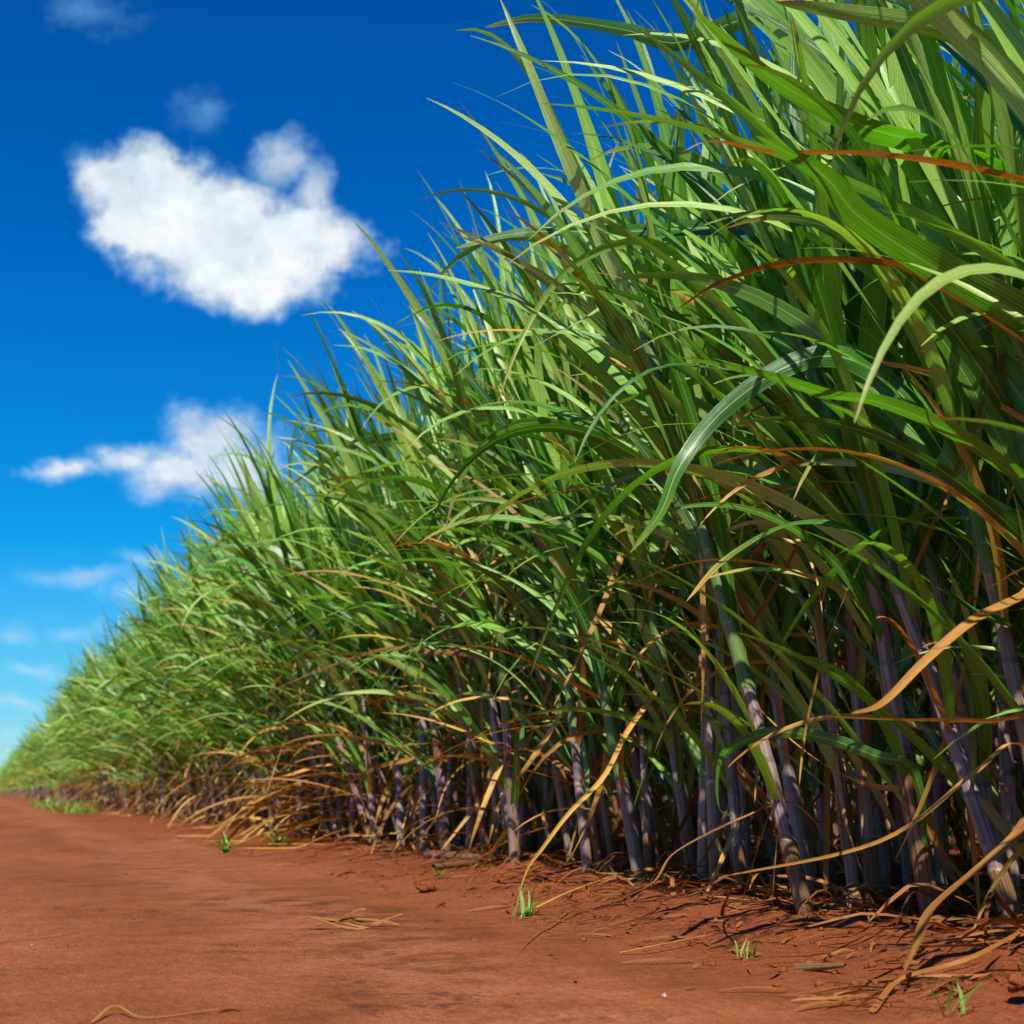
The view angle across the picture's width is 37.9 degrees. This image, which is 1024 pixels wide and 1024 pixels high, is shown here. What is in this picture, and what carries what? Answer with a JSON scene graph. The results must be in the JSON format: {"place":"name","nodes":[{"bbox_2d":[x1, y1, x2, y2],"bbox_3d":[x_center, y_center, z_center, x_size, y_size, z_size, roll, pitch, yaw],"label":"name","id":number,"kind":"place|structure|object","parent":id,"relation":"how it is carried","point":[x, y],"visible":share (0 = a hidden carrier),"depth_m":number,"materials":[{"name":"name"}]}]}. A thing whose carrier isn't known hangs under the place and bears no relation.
{"place":"outdoors","nodes":[
{"label":"outdoors","id":0,"kind":"place"},
{"bbox_2d":[0,700,885,816],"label":"sugarcane field","id":1,"kind":"structure","parent":0,"point":[18,774],"depth_m":45.88,"materials":[{"name":"plant"}]},
{"bbox_2d":[0,792,1023,1023],"bbox_3d":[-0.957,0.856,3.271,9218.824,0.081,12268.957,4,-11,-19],"label":"ground","id":2,"kind":"structure","parent":0,"point":[244,913],"depth_m":2.64,"materials":[{"name":"red soil"}]},
{"bbox_2d":[36,676,76,803],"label":"sugarcane plant","id":3,"kind":"object","parent":2,"relation":"on","point":[66,778],"visible":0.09,"depth_m":28.24,"materials":[{"name":"plant"}]},
{"bbox_2d":[36,800,106,813],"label":"weed","id":4,"kind":"object","parent":2,"relation":"on","point":[83,809],"visible":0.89,"depth_m":18.99,"materials":[{"name":"green plant"}]},
{"bbox_2d":[46,640,102,808],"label":"sugarcane plant","id":5,"kind":"object","parent":2,"relation":"on","point":[84,765],"visible":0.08,"depth_m":21.88,"materials":[{"name":"plant"}]},
{"bbox_2d":[51,647,101,805],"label":"sugarcane plant","id":6,"kind":"object","parent":2,"relation":"on","point":[93,789],"visible":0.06,"depth_m":23.16,"materials":[{"name":"plant"}]},
{"bbox_2d":[54,628,120,809],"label":"sugarcane plant","id":7,"kind":"object","parent":2,"relation":"on","point":[81,690],"visible":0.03,"depth_m":20.19,"materials":[{"name":"plant"}]},
{"bbox_2d":[54,656,121,808],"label":"sugarcane plant","id":8,"kind":"object","parent":2,"relation":"on","point":[89,766],"visible":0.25,"depth_m":20.38,"materials":[{"name":"plant"}]},
{"bbox_2d":[57,678,119,806],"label":"sugarcane plant","id":9,"kind":"object","parent":2,"relation":"on","point":[83,741],"visible":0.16,"depth_m":20.83,"materials":[{"name":"plant"}]},
{"bbox_2d":[63,683,116,800],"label":"sugarcane plant","id":10,"kind":"object","parent":2,"relation":"on","point":[89,745],"visible":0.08,"depth_m":19.80,"materials":[{"name":"plant"}]},
{"bbox_2d":[59,648,122,808],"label":"sugarcane plant","id":11,"kind":"object","parent":2,"relation":"on","point":[95,751],"visible":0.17,"depth_m":19.34,"materials":[{"name":"plant"}]},
{"bbox_2d":[58,646,133,810],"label":"sugarcane plant","id":12,"kind":"object","parent":2,"relation":"on","point":[92,692],"visible":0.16,"depth_m":18.60,"materials":[{"name":"plant"}]},
{"bbox_2d":[50,615,149,811],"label":"sugarcane plant","id":13,"kind":"object","parent":2,"relation":"on","point":[107,738],"visible":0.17,"depth_m":17.88,"materials":[{"name":"plant"}]},
{"bbox_2d":[65,605,142,809],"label":"sugarcane plant","id":14,"kind":"object","parent":2,"relation":"on","point":[128,796],"visible":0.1,"depth_m":18.10,"materials":[{"name":"plant"}]},
{"bbox_2d":[77,642,142,811],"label":"sugarcane plant","id":15,"kind":"object","parent":2,"relation":"on","point":[101,679],"visible":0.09,"depth_m":17.55,"materials":[{"name":"plant"}]},
{"bbox_2d":[74,621,150,813],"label":"sugarcane plant","id":16,"kind":"object","parent":2,"relation":"on","point":[138,791],"visible":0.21,"depth_m":16.45,"materials":[{"name":"plant"}]},
{"bbox_2d":[81,642,149,813],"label":"sugarcane plant","id":17,"kind":"object","parent":2,"relation":"on","point":[121,741],"visible":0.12,"depth_m":16.95,"materials":[{"name":"plant"}]},
{"bbox_2d":[81,621,153,810],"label":"sugarcane plant","id":18,"kind":"object","parent":2,"relation":"on","point":[128,757],"visible":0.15,"depth_m":16.70,"materials":[{"name":"plant"}]},
{"bbox_2d":[86,625,169,811],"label":"sugarcane plant","id":19,"kind":"object","parent":2,"relation":"on","point":[119,687],"visible":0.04,"depth_m":15.93,"materials":[{"name":"plant"}]},
{"bbox_2d":[93,647,171,815],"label":"sugarcane plant","id":20,"kind":"object","parent":2,"relation":"on","point":[139,766],"visible":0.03,"depth_m":15.16,"materials":[{"name":"plant"}]},
{"bbox_2d":[92,627,174,813],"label":"sugarcane plant","id":21,"kind":"object","parent":2,"relation":"on","point":[118,669],"visible":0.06,"depth_m":14.81,"materials":[{"name":"plant"}]},
{"bbox_2d":[86,589,184,816],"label":"sugarcane plant","id":22,"kind":"object","parent":2,"relation":"on","point":[162,782],"visible":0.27,"depth_m":14.02,"materials":[{"name":"plant"}]},
{"bbox_2d":[89,614,181,811],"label":"sugarcane plant","id":23,"kind":"object","parent":2,"relation":"on","point":[152,794],"visible":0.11,"depth_m":15.52,"materials":[{"name":"plant"}]},
{"bbox_2d":[96,627,182,815],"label":"sugarcane plant","id":24,"kind":"object","parent":2,"relation":"on","point":[129,722],"visible":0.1,"depth_m":14.44,"materials":[{"name":"plant"}]},
{"bbox_2d":[93,559,193,817],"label":"sugarcane plant","id":25,"kind":"object","parent":2,"relation":"on","point":[175,801],"visible":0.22,"depth_m":13.63,"materials":[{"name":"plant"}]},
{"bbox_2d":[97,592,198,817],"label":"sugarcane plant","id":26,"kind":"object","parent":2,"relation":"on","point":[171,759],"visible":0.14,"depth_m":13.37,"materials":[{"name":"plant"}]},
{"bbox_2d":[98,526,201,814],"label":"sugarcane plant","id":27,"kind":"object","parent":2,"relation":"on","point":[145,677],"visible":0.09,"depth_m":13.19,"materials":[{"name":"plant"}]},
{"bbox_2d":[103,527,219,821],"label":"sugarcane plant","id":28,"kind":"object","parent":2,"relation":"on","point":[162,580],"visible":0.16,"depth_m":11.87,"materials":[{"name":"plant"}]},
{"bbox_2d":[98,545,230,819],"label":"sugarcane plant","id":29,"kind":"object","parent":2,"relation":"on","point":[142,611],"visible":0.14,"depth_m":12.59,"materials":[{"name":"plant"}]},
{"bbox_2d":[115,546,214,811],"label":"sugarcane plant","id":30,"kind":"object","parent":2,"relation":"on","point":[155,695],"visible":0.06,"depth_m":12.39,"materials":[{"name":"plant"}]},
{"bbox_2d":[124,565,238,823],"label":"sugarcane plant","id":31,"kind":"object","parent":2,"relation":"on","point":[165,664],"visible":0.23,"depth_m":11.17,"materials":[{"name":"plant"}]},
{"bbox_2d":[130,515,246,823],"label":"sugarcane plant","id":32,"kind":"object","parent":2,"relation":"on","point":[222,755],"visible":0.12,"depth_m":10.79,"materials":[{"name":"plant"}]},
{"bbox_2d":[127,586,267,824],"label":"sugarcane plant","id":33,"kind":"object","parent":2,"relation":"on","point":[201,769],"visible":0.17,"depth_m":11.51,"materials":[{"name":"plant"}]},
{"bbox_2d":[136,536,259,824],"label":"sugarcane plant","id":34,"kind":"object","parent":2,"relation":"on","point":[190,705],"visible":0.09,"depth_m":10.53,"materials":[{"name":"plant"}]},
{"bbox_2d":[153,495,280,827],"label":"sugarcane plant","id":35,"kind":"object","parent":2,"relation":"on","point":[247,770],"visible":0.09,"depth_m":9.71,"materials":[{"name":"plant"}]},
{"bbox_2d":[139,539,296,828],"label":"sugarcane plant","id":36,"kind":"object","parent":2,"relation":"on","point":[212,694],"visible":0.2,"depth_m":10.05,"materials":[{"name":"plant"}]},
{"bbox_2d":[146,507,292,827],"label":"sugarcane plant","id":37,"kind":"object","parent":2,"relation":"on","point":[205,624],"visible":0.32,"depth_m":9.29,"materials":[{"name":"plant"}]},
{"bbox_2d":[138,487,314,829],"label":"sugarcane plant","id":38,"kind":"object","parent":2,"relation":"on","point":[236,691],"visible":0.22,"depth_m":9.02,"materials":[{"name":"plant"}]},
{"bbox_2d":[205,831,253,852],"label":"weed","id":39,"kind":"object","parent":2,"relation":"on","point":[224,849],"visible":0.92,"depth_m":6.69,"materials":[{"name":"green plant"}]},
{"bbox_2d":[163,465,316,832],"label":"sugarcane plant","id":40,"kind":"object","parent":2,"relation":"on","point":[255,702],"visible":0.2,"depth_m":8.59,"materials":[{"name":"plant"}]},
{"bbox_2d":[174,423,330,834],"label":"sugarcane plant","id":41,"kind":"object","parent":2,"relation":"on","point":[262,681],"visible":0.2,"depth_m":8.18,"materials":[{"name":"plant"}]},
{"bbox_2d":[199,444,349,826],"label":"sugarcane plant","id":42,"kind":"object","parent":2,"relation":"on","point":[213,635],"visible":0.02,"depth_m":9.09,"materials":[{"name":"plant"}]},
{"bbox_2d":[159,440,408,840],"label":"sugarcane plant","id":43,"kind":"object","parent":2,"relation":"on","point":[302,714],"visible":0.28,"depth_m":7.32,"materials":[{"name":"plant"}]},
{"bbox_2d":[181,432,402,836],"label":"sugarcane plant","id":44,"kind":"object","parent":2,"relation":"on","point":[281,649],"visible":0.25,"depth_m":7.48,"materials":[{"name":"plant"}]},
{"bbox_2d":[202,439,390,831],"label":"sugarcane plant","id":45,"kind":"object","parent":2,"relation":"on","point":[262,657],"visible":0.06,"depth_m":7.99,"materials":[{"name":"plant"}]},
{"bbox_2d":[180,339,418,844],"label":"sugarcane plant","id":46,"kind":"object","parent":2,"relation":"on","point":[271,570],"visible":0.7,"depth_m":6.60,"materials":[{"name":"plant"}]},
{"bbox_2d":[197,387,416,842],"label":"sugarcane plant","id":47,"kind":"object","parent":2,"relation":"on","point":[353,814],"visible":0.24,"depth_m":6.75,"materials":[{"name":"plant"}]},
{"bbox_2d":[221,422,408,833],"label":"sugarcane plant","id":48,"kind":"object","parent":2,"relation":"on","point":[389,778],"visible":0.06,"depth_m":8.17,"materials":[{"name":"plant"}]},
{"bbox_2d":[178,721,465,849],"bbox_3d":[-1.005,1.261,6.883,0.958,0.512,3.090,4,-11,-19],"label":"dead leaf heap","id":49,"kind":"object","parent":2,"relation":"on","point":[258,807],"visible":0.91,"depth_m":6.72,"materials":[{"name":"plant"}]},
{"bbox_2d":[232,414,432,836],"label":"sugarcane plant","id":50,"kind":"object","parent":2,"relation":"on","point":[320,507],"visible":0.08,"depth_m":7.73,"materials":[{"name":"plant"}]},
{"bbox_2d":[297,908,402,929],"bbox_3d":[-0.329,0.828,3.039,0.213,0.042,0.067,1,-11,-4],"label":"dry leaf bundle","id":51,"kind":"object","parent":2,"relation":"on","point":[342,919],"visible":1,"depth_m":3.04,"materials":[{"name":"beige plant"}]},
{"bbox_2d":[230,317,535,847],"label":"sugarcane plant","id":52,"kind":"object","parent":2,"relation":"on","point":[381,669],"visible":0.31,"depth_m":6.27,"materials":[{"name":"plant"}]},
{"bbox_2d":[224,320,559,849],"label":"sugarcane plant","id":53,"kind":"object","parent":2,"relation":"on","point":[453,818],"visible":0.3,"depth_m":5.92,"materials":[{"name":"plant"}]},
{"bbox_2d":[293,371,491,843],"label":"sugarcane plant","id":54,"kind":"object","parent":2,"relation":"on","point":[401,453],"visible":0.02,"depth_m":6.53,"materials":[{"name":"plant"}]},
{"bbox_2d":[55,712,730,882],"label":"dead leaves","id":55,"kind":"object","parent":2,"relation":"on","point":[431,760],"visible":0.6,"depth_m":5.77,"materials":[{"name":"plant"}]},
{"bbox_2d":[241,241,553,852],"bbox_3d":[-0.256,0.134,5.431,1.350,2.280,1.641,7,-13,-34],"label":"sugarcane plant","id":56,"kind":"object","parent":2,"relation":"on","point":[378,524],"visible":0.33,"depth_m":5.40,"materials":[{"name":"plant"}]},
{"bbox_2d":[281,372,531,842],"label":"sugarcane plant","id":57,"kind":"object","parent":2,"relation":"on","point":[462,815],"visible":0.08,"depth_m":7.07,"materials":[{"name":"plant"}]},
{"bbox_2d":[278,255,575,854],"bbox_3d":[-0.308,0.159,5.322,1.490,2.192,1.223,-8,-13,37],"label":"sugarcane plant","id":58,"kind":"object","parent":2,"relation":"on","point":[499,825],"visible":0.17,"depth_m":5.21,"materials":[{"name":"plant"}]},
{"bbox_2d":[340,413,571,846],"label":"sugarcane plant","id":59,"kind":"object","parent":2,"relation":"on","point":[532,790],"visible":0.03,"depth_m":6.04,"materials":[{"name":"plant"}]},
{"bbox_2d":[261,170,656,865],"bbox_3d":[-0.086,0.085,5.330,1.483,2.340,2.638,2,-11,-11],"label":"sugarcane plant","id":60,"kind":"object","parent":2,"relation":"on","point":[453,376],"visible":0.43,"depth_m":4.67,"materials":[{"name":"plant"}]},
{"bbox_2d":[330,323,588,855],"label":"sugarcane plant","id":61,"kind":"object","parent":2,"relation":"on","point":[546,786],"visible":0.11,"depth_m":5.69,"materials":[{"name":"plant"}]},
{"bbox_2d":[422,850,503,859],"bbox_3d":[-0.126,1.155,4.988,0.031,0.030,0.586,8,-12,-37],"label":"fallen cane","id":62,"kind":"object","parent":2,"relation":"on","point":[444,854],"visible":0.59,"depth_m":5.07,"materials":[{"name":"beige plant"}]},
{"bbox_2d":[431,857,503,869],"bbox_3d":[-0.131,1.098,4.673,0.022,0.022,0.387,-7,-11,33],"label":"fallen cane","id":63,"kind":"object","parent":2,"relation":"on","point":[447,865],"visible":0.85,"depth_m":4.61,"materials":[{"name":"beige plant"}]},
{"bbox_2d":[360,282,608,856],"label":"sugarcane plant","id":64,"kind":"object","parent":2,"relation":"on","point":[572,819],"visible":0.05,"depth_m":5.53,"materials":[{"name":"plant"}]},
{"bbox_2d":[407,422,570,839],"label":"sugarcane plant","id":65,"kind":"object","parent":2,"relation":"on","point":[555,818],"visible":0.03,"depth_m":7.12,"materials":[{"name":"plant"}]},
{"bbox_2d":[305,141,716,870],"bbox_3d":[0.126,-0.031,4.697,1.299,2.351,1.404,4,-11,-19],"label":"sugarcane plant","id":66,"kind":"object","parent":2,"relation":"on","point":[595,755],"visible":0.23,"depth_m":4.51,"materials":[{"name":"plant"}]},
{"bbox_2d":[0,825,1023,1023],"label":"soil crumbs","id":67,"kind":"object","parent":2,"relation":"on","point":[945,1013],"visible":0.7,"depth_m":2.56,"materials":[{"name":"brown soil"}]},
{"bbox_2d":[10,802,1023,1012],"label":"leaf litter","id":68,"kind":"object","parent":2,"relation":"on","point":[1014,922],"visible":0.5,"depth_m":2.92,"materials":[{"name":"brown plant"}]},
{"bbox_2d":[495,886,547,917],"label":"weed","id":69,"kind":"object","parent":2,"relation":"on","point":[524,910],"visible":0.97,"depth_m":3.24,"materials":[{"name":"green plant"}]},
{"bbox_2d":[405,352,698,869],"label":"sugarcane plant","id":70,"kind":"object","parent":2,"relation":"on","point":[691,782],"visible":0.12,"depth_m":4.65,"materials":[{"name":"plant"}]},
{"bbox_2d":[377,170,768,879],"bbox_3d":[0.180,0.076,4.365,1.322,2.026,1.634,9,-14,-40],"label":"sugarcane plant","id":71,"kind":"object","parent":2,"relation":"on","point":[579,684],"visible":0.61,"depth_m":4.21,"materials":[{"name":"plant"}]},
{"bbox_2d":[397,163,840,861],"bbox_3d":[0.377,-0.004,5.210,1.520,2.504,1.685,2,-11,-11],"label":"sugarcane plant","id":72,"kind":"object","parent":2,"relation":"on","point":[453,445],"visible":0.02,"depth_m":5.04,"materials":[{"name":"plant"}]},
{"bbox_2d":[436,133,843,874],"bbox_3d":[0.388,-0.050,4.278,1.257,2.216,1.764,0,-11,3],"label":"sugarcane plant","id":73,"kind":"object","parent":2,"relation":"on","point":[760,815],"visible":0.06,"depth_m":4.23,"materials":[{"name":"plant"}]},
{"bbox_2d":[528,681,752,836],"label":"sugarcane plant","id":74,"kind":"object","parent":2,"relation":"on","point":[665,762],"visible":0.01,"depth_m":6.04,"materials":[{"name":"plant"}]},
{"bbox_2d":[617,740,671,841],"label":"sugarcane plant","id":75,"kind":"object","parent":2,"relation":"on","point":[666,796],"visible":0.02,"depth_m":7.07,"materials":[{"name":"plant"}]},
{"bbox_2d":[420,0,881,923],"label":"sugarcane plant","id":76,"kind":"object","parent":2,"relation":"on","point":[674,740],"visible":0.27,"depth_m":3.94,"materials":[{"name":"plant"}]},
{"bbox_2d":[551,608,776,840],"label":"sugarcane plant","id":77,"kind":"object","parent":2,"relation":"on","point":[694,817],"visible":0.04,"depth_m":5.72,"materials":[{"name":"plant"}]},
{"bbox_2d":[407,0,931,897],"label":"sugarcane plant","id":78,"kind":"object","parent":2,"relation":"on","point":[749,584],"visible":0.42,"depth_m":3.48,"materials":[{"name":"plant"}]},
{"bbox_2d":[389,0,983,915],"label":"sugarcane plant","id":79,"kind":"object","parent":2,"relation":"on","point":[659,402],"visible":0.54,"depth_m":3.06,"materials":[{"name":"plant"}]},
{"bbox_2d":[450,0,1023,917],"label":"sugarcane plant","id":80,"kind":"object","parent":2,"relation":"on","point":[884,636],"visible":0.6,"depth_m":2.73,"materials":[{"name":"plant"}]},
{"bbox_2d":[455,0,1023,973],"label":"sugarcane plant","id":81,"kind":"object","parent":2,"relation":"on","point":[955,362],"visible":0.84,"depth_m":2.46,"materials":[{"name":"plant"}]},
{"bbox_2d":[679,649,816,857],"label":"sugarcane plant","id":82,"kind":"object","parent":2,"relation":"on","point":[765,792],"visible":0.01,"depth_m":5.07,"materials":[{"name":"plant"}]},
{"bbox_2d":[655,688,840,846],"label":"sugarcane plant","id":83,"kind":"object","parent":2,"relation":"on","point":[755,826],"visible":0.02,"depth_m":6.27,"materials":[{"name":"plant"}]},
{"bbox_2d":[545,71,983,886],"bbox_3d":[0.754,-0.079,4.039,1.448,2.212,1.638,4,-11,-19],"label":"sugarcane plant","id":84,"kind":"object","parent":2,"relation":"on","point":[801,645],"visible":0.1,"depth_m":3.83,"materials":[{"name":"plant"}]},
{"bbox_2d":[542,0,1023,588],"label":"sugarcane plant","id":85,"kind":"object","parent":2,"relation":"on","point":[1002,72],"visible":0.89,"depth_m":2.09,"materials":[{"name":"plant"}]},
{"bbox_2d":[551,0,1023,928],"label":"sugarcane plant","id":86,"kind":"object","parent":2,"relation":"on","point":[921,168],"visible":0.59,"depth_m":2.34,"materials":[{"name":"plant"}]},
{"bbox_2d":[621,594,970,869],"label":"sugarcane plant","id":87,"kind":"object","parent":2,"relation":"on","point":[892,854],"visible":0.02,"depth_m":4.72,"materials":[{"name":"plant"}]},
{"bbox_2d":[581,62,1023,891],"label":"sugarcane plant","id":88,"kind":"object","parent":2,"relation":"on","point":[939,814],"visible":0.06,"depth_m":3.50,"materials":[{"name":"plant"}]},
{"bbox_2d":[794,963,846,971],"bbox_3d":[0.458,0.673,2.209,0.017,0.016,0.102,7,-21,-31],"label":"fallen cane","id":89,"kind":"object","parent":2,"relation":"on","point":[813,967],"visible":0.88,"depth_m":2.21,"materials":[{"name":"beige plant"}]},
{"bbox_2d":[635,0,1023,885],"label":"sugarcane plant","id":90,"kind":"object","parent":2,"relation":"on","point":[823,124],"visible":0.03,"depth_m":3.10,"materials":[{"name":"plant"}]},
{"bbox_2d":[704,0,1023,718],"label":"sugarcane plant","id":91,"kind":"object","parent":2,"relation":"on","point":[963,81],"visible":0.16,"depth_m":2.60,"materials":[{"name":"plant"}]},
{"bbox_2d":[781,554,971,860],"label":"sugarcane plant","id":92,"kind":"object","parent":2,"relation":"on","point":[925,705],"visible":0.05,"depth_m":4.27,"materials":[{"name":"plant"}]},
{"bbox_2d":[730,0,1023,653],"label":"sugarcane plant","id":93,"kind":"object","parent":2,"relation":"on","point":[777,41],"visible":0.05,"depth_m":3.04,"materials":[{"name":"plant"}]},
{"bbox_2d":[772,609,991,858],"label":"sugarcane plant","id":94,"kind":"object","parent":2,"relation":"on","point":[919,760],"visible":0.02,"depth_m":5.01,"materials":[{"name":"plant"}]},
{"bbox_2d":[829,597,981,858],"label":"sugarcane plant","id":95,"kind":"object","parent":2,"relation":"on","point":[953,823],"visible":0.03,"depth_m":5.24,"materials":[{"name":"plant"}]},
{"bbox_2d":[810,566,1023,843],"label":"sugarcane plant","id":96,"kind":"object","parent":2,"relation":"on","point":[995,743],"visible":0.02,"depth_m":4.02,"materials":[{"name":"plant"}]},
{"bbox_2d":[869,929,1023,1012],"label":"fallen leaf","id":97,"kind":"object","parent":2,"relation":"on","point":[888,989],"visible":1,"depth_m":1.98,"materials":[{"name":"beige plant"}]},
{"bbox_2d":[923,976,991,1017],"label":"weed","id":98,"kind":"object","parent":2,"relation":"on","point":[962,1000],"visible":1,"depth_m":1.81,"materials":[{"name":"green plant"}]},
{"bbox_2d":[1006,972,1023,993],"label":"soil clod","id":99,"kind":"object","parent":2,"relation":"on","point":[1016,982],"visible":1,"depth_m":1.82,"materials":[{"name":"brown soil"}]},
{"bbox_2d":[0,0,1023,791],"label":"sky","id":100,"kind":"structure","parent":0,"point":[180,179],"materials":[{"name":"blue"}]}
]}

